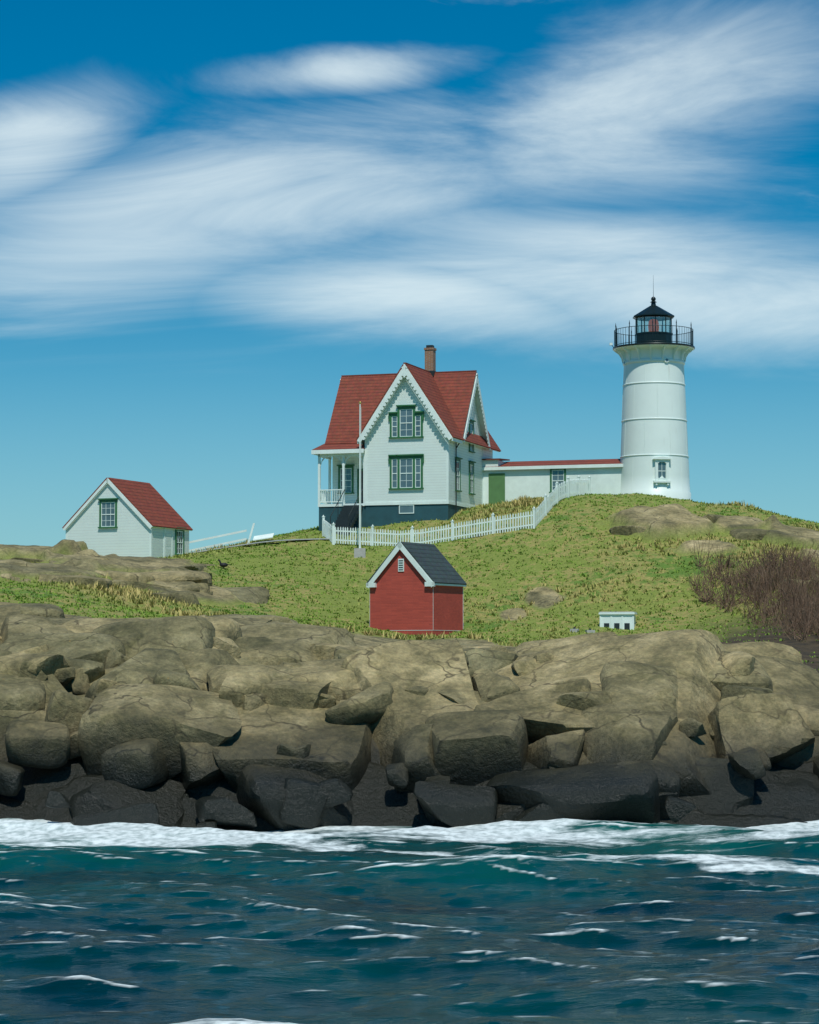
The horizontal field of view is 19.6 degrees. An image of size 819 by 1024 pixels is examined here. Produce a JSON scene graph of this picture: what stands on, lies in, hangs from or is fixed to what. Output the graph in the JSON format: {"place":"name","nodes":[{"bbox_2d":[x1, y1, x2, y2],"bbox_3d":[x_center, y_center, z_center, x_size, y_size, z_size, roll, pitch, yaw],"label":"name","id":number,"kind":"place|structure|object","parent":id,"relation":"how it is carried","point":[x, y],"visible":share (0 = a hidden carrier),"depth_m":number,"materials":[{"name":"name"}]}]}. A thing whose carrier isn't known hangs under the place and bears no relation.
{"place":"outdoors","nodes":[
{"label":"outdoors","id":0,"kind":"place"},
{"bbox_2d":[0,494,818,831],"bbox_3d":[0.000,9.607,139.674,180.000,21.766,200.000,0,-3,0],"label":"island terrain","id":1,"kind":"structure","parent":0,"point":[782,794],"depth_m":121.68,"materials":[{"name":"green plant"}]},
{"bbox_2d":[62,478,192,557],"bbox_3d":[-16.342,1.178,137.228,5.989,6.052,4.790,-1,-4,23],"label":"white shed","id":2,"kind":"structure","parent":1,"relation":"on","point":[120,517],"depth_m":135.36,"materials":[{"name":"white wood"}]},
{"bbox_2d":[217,559,229,567],"bbox_3d":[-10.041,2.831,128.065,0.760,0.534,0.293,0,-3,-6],"label":"bird","id":3,"kind":"object","parent":1,"relation":"on","point":[223,565],"visible":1,"depth_m":127.99},
{"bbox_2d":[189,523,329,552],"bbox_3d":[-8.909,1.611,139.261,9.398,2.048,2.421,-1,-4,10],"label":"boat ramp planks","id":4,"kind":"object","parent":1,"relation":"on","point":[264,536],"visible":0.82,"depth_m":140.45,"materials":[{"name":"white wood"}]},
{"bbox_2d":[354,401,365,557],"bbox_3d":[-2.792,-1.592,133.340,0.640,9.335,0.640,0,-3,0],"label":"flagpole","id":5,"kind":"object","parent":1,"relation":"on","point":[359,552],"visible":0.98,"depth_m":133.23,"materials":[{"name":"white metal"}]},
{"bbox_2d":[0,514,818,830],"bbox_3d":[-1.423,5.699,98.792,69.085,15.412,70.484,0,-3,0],"label":"shore rocks","id":6,"kind":"object","parent":1,"relation":"on","point":[278,722],"visible":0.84,"depth_m":68.77,"materials":[{"name":"brown stone"}]},
{"bbox_2d":[0,493,818,669],"bbox_3d":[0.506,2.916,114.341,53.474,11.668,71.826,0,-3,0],"label":"grass tufts","id":7,"kind":"object","parent":1,"relation":"on","point":[138,598],"visible":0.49,"depth_m":122.78,"materials":[{"name":"green plant"}]},
{"bbox_2d":[366,542,466,635],"bbox_3d":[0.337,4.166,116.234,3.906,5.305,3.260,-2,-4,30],"label":"red shed","id":8,"kind":"structure","parent":1,"relation":"on","point":[416,588],"depth_m":115.09,"materials":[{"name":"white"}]},
{"bbox_2d":[322,475,590,545],"bbox_3d":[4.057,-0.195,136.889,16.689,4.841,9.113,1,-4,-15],"label":"picket fence","id":9,"kind":"object","parent":1,"relation":"on","point":[578,485],"visible":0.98,"depth_m":135.35,"materials":[{"name":"white wood"}]},
{"bbox_2d":[311,345,622,532],"bbox_3d":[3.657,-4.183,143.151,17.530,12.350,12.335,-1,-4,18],"label":"keepers house","id":10,"kind":"structure","parent":1,"relation":"on","point":[429,445],"depth_m":141.93,"materials":[{"name":"white wood"}]},
{"bbox_2d":[585,628,594,632],"bbox_3d":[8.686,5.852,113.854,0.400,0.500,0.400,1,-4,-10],"label":"concrete block","id":11,"kind":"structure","parent":1,"relation":"on","point":[590,631],"depth_m":113.68,"materials":[{"name":"white concrete"}]},
{"bbox_2d":[599,612,636,629],"bbox_3d":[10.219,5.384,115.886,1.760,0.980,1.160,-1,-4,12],"label":"small white structure","id":12,"kind":"object","parent":1,"relation":"on","point":[623,620],"visible":0.78,"depth_m":115.39,"materials":[{"name":"white"}]},
{"bbox_2d":[609,287,694,499],"bbox_3d":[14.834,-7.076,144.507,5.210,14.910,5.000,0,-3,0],"label":"lighthouse tower","id":13,"kind":"structure","parent":1,"relation":"on","point":[654,458],"depth_m":142.82,"materials":[{"name":"white paint"}]},
{"bbox_2d":[684,531,818,641],"bbox_3d":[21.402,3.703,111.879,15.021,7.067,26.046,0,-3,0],"label":"bushes","id":14,"kind":"object","parent":1,"relation":"on","point":[791,601],"visible":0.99,"depth_m":116.77,"materials":[{"name":"brown plant"}]},
{"bbox_2d":[0,818,818,1023],"bbox_3d":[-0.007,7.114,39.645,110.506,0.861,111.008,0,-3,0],"label":"sea waves","id":15,"kind":"object","parent":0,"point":[565,921],"visible":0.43,"depth_m":41.38,"materials":[{"name":"teal liquid"}]},
{"bbox_2d":[0,0,818,552],"label":"sky","id":16,"kind":"structure","parent":0,"point":[215,214],"materials":[{"name":"blue"}]}
]}

